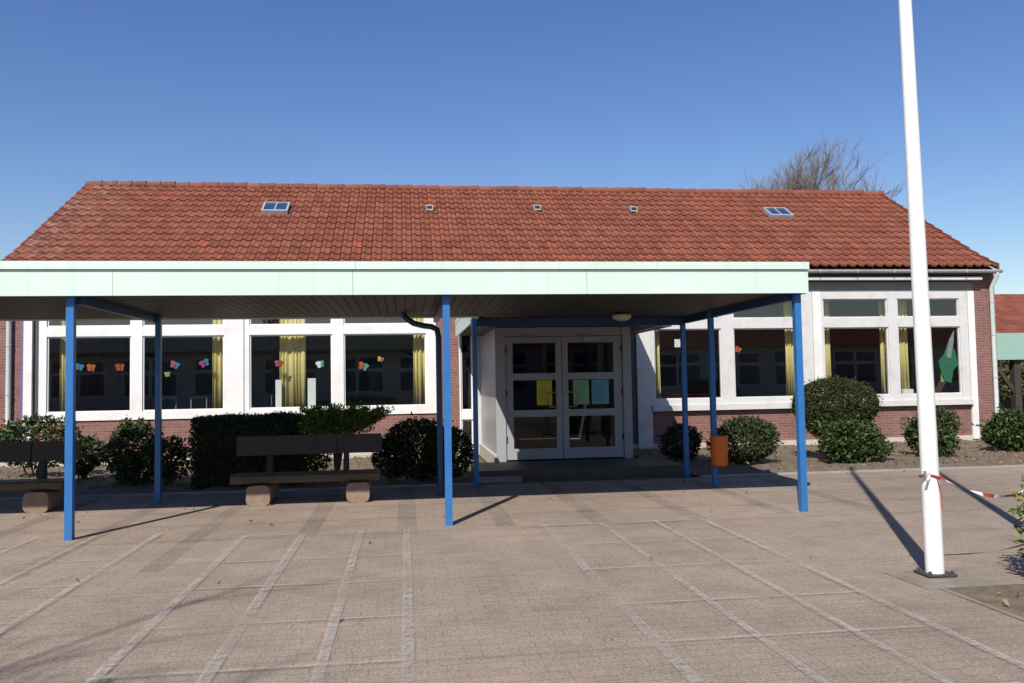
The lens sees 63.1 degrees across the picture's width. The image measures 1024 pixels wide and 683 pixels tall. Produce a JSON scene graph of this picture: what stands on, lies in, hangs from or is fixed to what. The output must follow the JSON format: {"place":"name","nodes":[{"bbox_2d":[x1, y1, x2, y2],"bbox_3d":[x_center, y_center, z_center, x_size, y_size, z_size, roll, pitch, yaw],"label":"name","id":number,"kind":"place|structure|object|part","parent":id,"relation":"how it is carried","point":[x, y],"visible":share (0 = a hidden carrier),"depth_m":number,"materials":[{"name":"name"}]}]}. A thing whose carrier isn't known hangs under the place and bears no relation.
{"place":"outdoors","nodes":[
{"label":"outdoors","id":0,"kind":"place"},
{"bbox_2d":[0,467,1023,682],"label":"paving","id":1,"kind":"structure","parent":0,"point":[497,597],"depth_m":6.17,"materials":[{"name":"grey concrete"}]},
{"bbox_2d":[0,440,81,512],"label":"park bench","id":2,"kind":"object","parent":1,"relation":"on","point":[46,494],"visible":0.9,"depth_m":10.66,"materials":[{"name":"brown wood"}]},
{"bbox_2d":[230,433,381,505],"bbox_3d":[-2.667,1.655,10.911,1.890,0.835,0.780,-1,-3,-7],"label":"park bench","id":3,"kind":"object","parent":1,"relation":"on","point":[262,489],"visible":1,"depth_m":11.02,"materials":[{"name":"brown wood"}]},
{"bbox_2d":[0,261,808,540],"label":"entrance canopy","id":4,"kind":"object","parent":1,"relation":"on","point":[476,298],"visible":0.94,"depth_m":9.13,"materials":[{"name":"metal"}]},
{"bbox_2d":[710,435,727,467],"bbox_3d":[2.877,1.523,11.583,0.248,0.428,0.252,-1,-3,-7],"label":"litter bin","id":5,"kind":"object","parent":4,"relation":"attached to","point":[719,450],"visible":1,"depth_m":11.48,"materials":[{"name":"orange plastic"}]},
{"bbox_2d":[0,521,1007,679],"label":"painted lines","id":6,"kind":"object","parent":1,"relation":"on","point":[585,567],"visible":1,"depth_m":5.46,"materials":[{"name":"white paint"}]},
{"bbox_2d":[0,465,1023,499],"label":"kerb","id":7,"kind":"structure","parent":1,"relation":"on","point":[322,488],"depth_m":12.14,"materials":[{"name":"concrete"}]},
{"bbox_2d":[0,438,1023,681],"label":"leaf litter","id":8,"kind":"object","parent":1,"relation":"on","point":[1005,600],"visible":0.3,"depth_m":13.80,"materials":[{"name":"brown plant"}]},
{"bbox_2d":[884,567,1018,589],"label":"concrete slab","id":9,"kind":"structure","parent":1,"relation":"on","point":[970,577],"depth_m":6.08,"materials":[{"name":"grey concrete"}]},
{"bbox_2d":[898,0,957,576],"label":"flagpole","id":10,"kind":"object","parent":9,"relation":"on","point":[931,502],"visible":1,"depth_m":6.27,"materials":[{"name":"metal"}]},
{"bbox_2d":[918,468,1023,508],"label":"barrier tape","id":11,"kind":"object","parent":10,"relation":"attached to","point":[926,474],"visible":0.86,"depth_m":6.31,"materials":[{"name":"red plastic"}]},
{"bbox_2d":[939,588,1023,621],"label":"kerb","id":12,"kind":"structure","parent":1,"relation":"on","point":[1009,614],"depth_m":5.39,"materials":[{"name":"grey concrete"}]},
{"bbox_2d":[946,584,1023,617],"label":"planting bed","id":13,"kind":"object","parent":1,"relation":"on","point":[986,595],"visible":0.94,"depth_m":5.57,"materials":[{"name":"soil"}]},
{"bbox_2d":[1004,474,1023,557],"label":"shrub","id":14,"kind":"object","parent":13,"relation":"on","point":[1019,512],"visible":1,"depth_m":6.17,"materials":[{"name":"green plant"}]},
{"bbox_2d":[0,0,1023,293],"label":"sky","id":15,"kind":"structure","parent":0,"point":[673,94],"materials":[{"name":"blue"}]},
{"bbox_2d":[466,453,698,484],"bbox_3d":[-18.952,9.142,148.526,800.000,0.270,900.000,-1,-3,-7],"label":"ground","id":16,"kind":"structure","parent":0,"point":[481,460],"depth_m":12.97,"materials":[{"name":"grey concrete"}]},
{"bbox_2d":[0,457,473,497],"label":"planting bed","id":17,"kind":"object","parent":16,"relation":"on","point":[83,485],"visible":0.2,"depth_m":12.61,"materials":[{"name":"soil"}]},
{"bbox_2d":[0,412,84,477],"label":"shrub","id":18,"kind":"object","parent":17,"relation":"on","point":[7,435],"visible":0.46,"depth_m":13.91,"materials":[{"name":"green plant"}]},
{"bbox_2d":[60,433,107,479],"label":"shrub","id":19,"kind":"object","parent":17,"relation":"on","point":[87,464],"visible":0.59,"depth_m":13.36,"materials":[{"name":"green plant"}]},
{"bbox_2d":[100,416,164,484],"bbox_3d":[-5.880,1.708,13.080,1.159,1.115,0.932,-3,-4,41],"label":"shrub","id":20,"kind":"object","parent":17,"relation":"on","point":[130,467],"visible":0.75,"depth_m":12.92,"materials":[{"name":"green plant"}]},
{"bbox_2d":[137,432,194,484],"bbox_3d":[-5.125,1.780,12.587,0.908,0.881,0.810,-1,-3,-7],"label":"shrub","id":21,"kind":"object","parent":17,"relation":"on","point":[170,469],"visible":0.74,"depth_m":12.48,"materials":[{"name":"green plant"}]},
{"bbox_2d":[187,411,299,488],"bbox_3d":[-3.973,1.608,12.513,1.635,1.129,0.802,-1,-3,-7],"label":"hedge","id":22,"kind":"object","parent":17,"relation":"on","point":[215,461],"visible":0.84,"depth_m":12.20,"materials":[{"name":"green plant"}]},
{"bbox_2d":[296,453,332,470],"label":"shrub","id":23,"kind":"object","parent":17,"relation":"on","point":[323,463],"visible":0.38,"depth_m":12.64,"materials":[{"name":"green plant"}]},
{"bbox_2d":[284,400,394,470],"bbox_3d":[-2.636,1.514,12.669,1.726,1.292,0.895,-1,-3,-7],"label":"juniper","id":24,"kind":"object","parent":17,"relation":"on","point":[353,418],"visible":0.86,"depth_m":12.50,"materials":[{"name":"green plant"}]},
{"bbox_2d":[370,411,473,480],"bbox_3d":[-1.363,1.608,12.700,1.604,1.116,0.869,-1,-3,-7],"label":"shrub","id":25,"kind":"object","parent":17,"relation":"on","point":[402,448],"visible":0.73,"depth_m":12.54,"materials":[{"name":"green plant"}]},
{"bbox_2d":[0,181,1002,482],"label":"school building","id":26,"kind":"structure","parent":16,"relation":"on","point":[852,247],"depth_m":18.68,"materials":[{"name":"brick"}]},
{"bbox_2d":[60,321,65,411],"bbox_3d":[-8.916,0.327,16.608,0.152,2.350,0.074,-1,-3,-7],"label":"curtain","id":27,"kind":"object","parent":26,"relation":"hanging from","point":[62,369],"visible":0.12,"depth_m":16.59,"materials":[{"name":"yellow fabric"}]},
{"bbox_2d":[76,363,83,369],"bbox_3d":[-8.493,0.498,16.390,0.175,0.146,0.012,-1,-3,-7],"label":"paper butterfly","id":28,"kind":"object","parent":26,"relation":"attached to","point":[79,366],"visible":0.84,"depth_m":16.39},
{"bbox_2d":[86,364,95,370],"bbox_3d":[-8.283,0.514,16.416,0.170,0.149,0.013,-1,-3,-7],"label":"paper butterfly","id":29,"kind":"object","parent":26,"relation":"attached to","point":[90,367],"visible":1,"depth_m":16.42},
{"bbox_2d":[115,364,124,370],"bbox_3d":[-7.747,0.510,16.484,0.178,0.139,0.013,-1,-3,-7],"label":"paper butterfly","id":30,"kind":"object","parent":26,"relation":"attached to","point":[121,366],"visible":1,"depth_m":16.48},
{"bbox_2d":[38,319,244,421],"bbox_3d":[-7.302,0.301,16.540,3.858,2.480,0.110,-1,-3,-7],"label":"window","id":31,"kind":"structure","parent":26,"relation":"in","point":[232,331],"depth_m":16.49,"materials":[{"name":"white paint"}]},
{"bbox_2d":[162,397,176,408],"bbox_3d":[-7.317,1.783,17.895,0.380,1.172,0.433,-1,-3,-7],"label":"school chair","id":32,"kind":"object","parent":26,"relation":"in","point":[175,400],"visible":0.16,"depth_m":17.73,"materials":[{"name":"metal"}]},
{"bbox_2d":[170,361,179,368],"bbox_3d":[-6.708,0.465,16.619,0.182,0.170,0.013,-1,-3,-7],"label":"paper butterfly","id":33,"kind":"object","parent":26,"relation":"attached to","point":[173,363],"visible":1,"depth_m":16.62},
{"bbox_2d":[171,387,212,408],"bbox_3d":[-8.230,1.924,22.663,1.800,1.380,0.620,-1,-3,-7],"label":"table","id":34,"kind":"object","parent":26,"relation":"in","point":[183,395],"visible":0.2,"depth_m":22.33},
{"bbox_3d":[-8.192,1.909,22.365,1.780,1.300,0.018,-1,-3,-7],"label":"cupboard door","id":35,"kind":"part","parent":34,"relation":"part of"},
{"bbox_2d":[190,397,206,408],"bbox_3d":[-6.660,1.771,17.879,0.380,1.172,0.433,-1,-3,-7],"label":"school chair","id":36,"kind":"object","parent":26,"relation":"in","point":[198,397],"visible":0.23,"depth_m":17.69,"materials":[{"name":"metal"}]},
{"bbox_2d":[199,359,208,366],"bbox_3d":[-6.165,0.432,16.690,0.194,0.174,0.013,-1,-3,-7],"label":"paper butterfly","id":37,"kind":"object","parent":26,"relation":"attached to","point":[203,363],"visible":1,"depth_m":16.69},
{"bbox_2d":[212,320,222,407],"bbox_3d":[-5.946,0.294,16.990,0.281,2.350,0.077,-1,-3,-7],"label":"curtain","id":38,"kind":"object","parent":26,"relation":"hanging from","point":[217,367],"visible":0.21,"depth_m":16.97,"materials":[{"name":"yellow fabric"}]},
{"bbox_2d":[275,380,281,406],"bbox_3d":[-4.745,1.149,16.970,0.120,0.740,0.020,-1,-3,-7],"label":"white board","id":39,"kind":"object","parent":26,"relation":"on","point":[278,389],"visible":0.64,"depth_m":16.96,"materials":[{"name":"paper"}]},
{"bbox_2d":[275,360,283,366],"bbox_3d":[-4.708,0.447,16.876,0.183,0.133,0.012,-1,-3,-7],"label":"paper butterfly","id":40,"kind":"object","parent":26,"relation":"attached to","point":[280,362],"visible":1,"depth_m":16.88},
{"bbox_2d":[280,319,305,406],"bbox_3d":[-4.508,0.279,17.174,0.522,2.350,0.077,-1,-3,-7],"label":"curtain","id":41,"kind":"object","parent":26,"relation":"hanging from","point":[293,367],"visible":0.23,"depth_m":17.16,"materials":[{"name":"yellow fabric"}]},
{"bbox_2d":[308,378,315,406],"bbox_3d":[-4.091,1.132,17.054,0.160,0.760,0.020,-1,-3,-7],"label":"white board","id":42,"kind":"object","parent":26,"relation":"on","point":[312,391],"visible":0.64,"depth_m":17.05,"materials":[{"name":"paper"}]},
{"bbox_2d":[316,360,323,367],"bbox_3d":[-3.912,0.459,16.977,0.168,0.158,0.013,-1,-3,-7],"label":"paper butterfly","id":43,"kind":"object","parent":26,"relation":"attached to","point":[319,362],"visible":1,"depth_m":16.98},
{"bbox_2d":[244,318,436,414],"bbox_3d":[-3.472,0.259,17.031,3.830,2.480,0.110,-1,-3,-7],"label":"window","id":44,"kind":"structure","parent":26,"relation":"in","point":[337,329],"depth_m":16.98,"materials":[{"name":"white paint"}]},
{"bbox_2d":[359,362,368,370],"bbox_3d":[-3.034,0.504,17.087,0.207,0.188,0.014,-1,-3,-7],"label":"paper butterfly","id":45,"kind":"object","parent":26,"relation":"attached to","point":[365,366],"visible":1,"depth_m":17.09},
{"bbox_2d":[369,362,413,404],"bbox_3d":[-3.177,1.568,23.327,1.600,1.980,0.620,-1,-3,-7],"label":"table","id":46,"kind":"object","parent":26,"relation":"in","point":[391,383],"visible":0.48,"depth_m":23.02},
{"bbox_3d":[-3.139,1.553,23.028,1.580,1.900,0.018,-1,-3,-7],"label":"cupboard door","id":47,"kind":"part","parent":46,"relation":"part of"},
{"bbox_2d":[413,318,424,403],"bbox_3d":[-1.925,0.250,17.506,0.290,2.350,0.075,-1,-3,-7],"label":"curtain","id":48,"kind":"object","parent":26,"relation":"hanging from","point":[419,365],"visible":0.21,"depth_m":17.48,"materials":[{"name":"yellow fabric"}]},
{"bbox_2d":[458,335,473,448],"bbox_3d":[-0.944,0.605,17.336,0.315,3.230,0.110,-1,-3,-7],"label":"window","id":49,"kind":"structure","parent":26,"relation":"in","point":[464,414],"depth_m":17.27,"materials":[{"name":"white paint"}]},
{"bbox_2d":[505,335,562,459],"bbox_3d":[0.389,0.967,14.542,1.000,2.163,0.189,-1,-3,-7],"label":"door","id":50,"kind":"structure","parent":26,"relation":"in","point":[529,453],"depth_m":14.57,"materials":[{"name":"white paint"}]},
{"bbox_2d":[537,380,551,404],"bbox_3d":[0.569,0.899,14.627,0.270,0.430,0.006,-1,-3,-7],"label":"notice","id":51,"kind":"object","parent":26,"relation":"attached to","point":[544,388],"visible":1,"depth_m":14.62,"materials":[{"name":"yellow paper"}]},
{"bbox_2d":[573,380,588,403],"bbox_3d":[1.218,0.892,14.710,0.280,0.430,0.006,-1,-3,-7],"label":"notice","id":52,"kind":"object","parent":26,"relation":"attached to","point":[581,387],"visible":1,"depth_m":14.71,"materials":[{"name":"green paper"}]},
{"bbox_2d":[561,335,623,457],"bbox_3d":[1.430,0.955,14.675,1.080,2.163,0.189,-1,-3,-7],"label":"door","id":53,"kind":"structure","parent":26,"relation":"in","point":[617,450],"depth_m":14.71,"materials":[{"name":"white paint"}]},
{"bbox_2d":[591,379,608,403],"bbox_3d":[1.560,0.888,14.754,0.310,0.430,0.006,-1,-3,-7],"label":"notice","id":54,"kind":"object","parent":26,"relation":"attached to","point":[600,391],"visible":1,"depth_m":14.75,"materials":[{"name":"blue paper"}]},
{"bbox_2d":[654,331,660,397],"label":"curtain","id":55,"kind":"object","parent":26,"relation":"hanging from","point":[657,369],"visible":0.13,"depth_m":18.14,"materials":[{"name":"yellow fabric"}]},
{"bbox_2d":[674,339,679,346],"bbox_3d":[3.619,0.036,17.970,0.250,0.170,0.003,-1,-3,-7],"label":"wall card","id":56,"kind":"object","parent":26,"relation":"attached to","point":[676,342],"depth_m":17.96,"materials":[{"name":"white paper"}]},
{"bbox_2d":[661,394,716,397],"bbox_3d":[4.151,1.751,19.671,1.200,1.010,0.700,-1,-3,-7],"label":"classroom table","id":57,"kind":"object","parent":26,"relation":"in","point":[669,395],"visible":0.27,"depth_m":19.38,"materials":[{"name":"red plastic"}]},
{"bbox_2d":[651,292,813,410],"bbox_3d":[4.779,0.196,18.058,3.670,2.540,0.210,-1,-3,-7],"label":"window","id":58,"kind":"structure","parent":26,"relation":"in","point":[725,325],"depth_m":18.03,"materials":[{"name":"white paint"}]},
{"bbox_2d":[783,301,794,395],"bbox_3d":[6.263,0.134,18.557,0.422,2.300,0.077,-1,-3,-7],"label":"curtain","id":59,"kind":"object","parent":26,"relation":"hanging from","point":[789,354],"visible":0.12,"depth_m":18.54,"materials":[{"name":"yellow fabric"}]},
{"bbox_2d":[823,300,830,389],"bbox_3d":[6.995,0.126,18.653,0.220,2.300,0.074,-1,-3,-7],"label":"curtain","id":60,"kind":"object","parent":26,"relation":"hanging from","point":[827,340],"visible":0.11,"depth_m":18.66,"materials":[{"name":"yellow fabric"}]},
{"bbox_2d":[878,300,887,393],"bbox_3d":[8.385,0.111,18.828,0.182,2.300,0.075,-1,-3,-7],"label":"curtain","id":61,"kind":"object","parent":26,"relation":"hanging from","point":[882,337],"visible":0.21,"depth_m":18.81,"materials":[{"name":"yellow fabric"}]},
{"bbox_2d":[820,291,973,406],"bbox_3d":[8.523,0.154,18.538,3.500,2.540,0.210,-1,-3,-7],"label":"window","id":62,"kind":"structure","parent":26,"relation":"in","point":[891,321],"depth_m":18.53,"materials":[{"name":"white paint"}]},
{"bbox_2d":[897,300,909,388],"bbox_3d":[8.835,0.106,18.887,0.230,2.300,0.074,-1,-3,-7],"label":"curtain","id":63,"kind":"object","parent":26,"relation":"hanging from","point":[903,353],"visible":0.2,"depth_m":18.88,"materials":[{"name":"yellow fabric"}]},
{"bbox_2d":[901,389,913,393],"bbox_3d":[8.874,1.195,18.758,0.250,0.250,0.120,-1,-3,-7],"label":"storage box","id":64,"kind":"object","parent":26,"relation":"on","point":[907,391],"visible":0.43,"depth_m":18.70,"materials":[{"name":"white paper"}]},
{"bbox_2d":[939,331,957,382],"bbox_3d":[9.794,0.333,18.747,0.470,1.200,0.006,-1,-3,-7],"label":"paper cutout","id":65,"kind":"object","parent":26,"relation":"attached to","point":[948,363],"visible":1,"depth_m":18.74},
{"bbox_2d":[710,127,905,207],"bbox_3d":[12.026,-2.844,34.087,8.356,11.752,6.313,0,-3,-27],"label":"bare tree","id":66,"kind":"object","parent":16,"relation":"on","point":[802,183],"visible":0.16,"depth_m":32.77,"materials":[{"name":"brown plant"}]},
{"bbox_2d":[633,439,1023,476],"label":"planting bed","id":67,"kind":"object","parent":16,"relation":"on","point":[817,464],"visible":0.44,"depth_m":14.36,"materials":[{"name":"soil"}]},
{"bbox_2d":[657,421,702,461],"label":"shrub","id":68,"kind":"object","parent":67,"relation":"on","point":[673,438],"visible":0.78,"depth_m":14.94,"materials":[{"name":"green plant"}]},
{"bbox_2d":[704,415,783,463],"bbox_3d":[3.971,1.701,14.384,1.407,0.906,0.998,-1,-3,-7],"label":"shrub","id":69,"kind":"object","parent":67,"relation":"on","point":[762,446],"visible":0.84,"depth_m":14.15,"materials":[{"name":"green plant"}]},
{"bbox_2d":[789,375,883,453],"bbox_3d":[5.822,1.369,15.005,1.732,1.562,1.333,-1,-3,-7],"label":"topiary shrub","id":70,"kind":"object","parent":67,"relation":"on","point":[818,398],"visible":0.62,"depth_m":14.63,"materials":[{"name":"green plant"}]},
{"bbox_2d":[809,407,896,462],"bbox_3d":[5.878,1.612,14.322,1.456,1.020,1.084,-1,-3,6],"label":"shrub","id":71,"kind":"object","parent":67,"relation":"on","point":[848,440],"visible":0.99,"depth_m":14.08,"materials":[{"name":"green plant"}]},
{"bbox_2d":[900,405,961,456],"bbox_3d":[7.633,1.638,15.069,1.142,0.979,1.120,-1,-3,-7],"label":"shrub","id":72,"kind":"object","parent":67,"relation":"on","point":[947,439],"visible":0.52,"depth_m":14.95,"materials":[{"name":"green plant"}]},
{"bbox_2d":[972,403,1023,451],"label":"shrub","id":73,"kind":"object","parent":67,"relation":"on","point":[1002,429],"visible":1,"depth_m":15.64,"materials":[{"name":"green plant"}]},
{"bbox_2d":[994,294,1023,398],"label":"neighbour building","id":74,"kind":"structure","parent":16,"relation":"on","point":[1009,312],"depth_m":30.14,"materials":[{"name":"brick"}]},
{"bbox_2d":[996,333,1023,411],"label":"walkway shelter","id":75,"kind":"object","parent":16,"relation":"on","point":[1010,347],"visible":0.33,"depth_m":21.91,"materials":[{"name":"metal"}]},
{"bbox_2d":[997,360,1023,398],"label":"bush","id":76,"kind":"object","parent":16,"relation":"on","point":[1006,371],"visible":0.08,"depth_m":26.93,"materials":[{"name":"green plant"}]}
]}

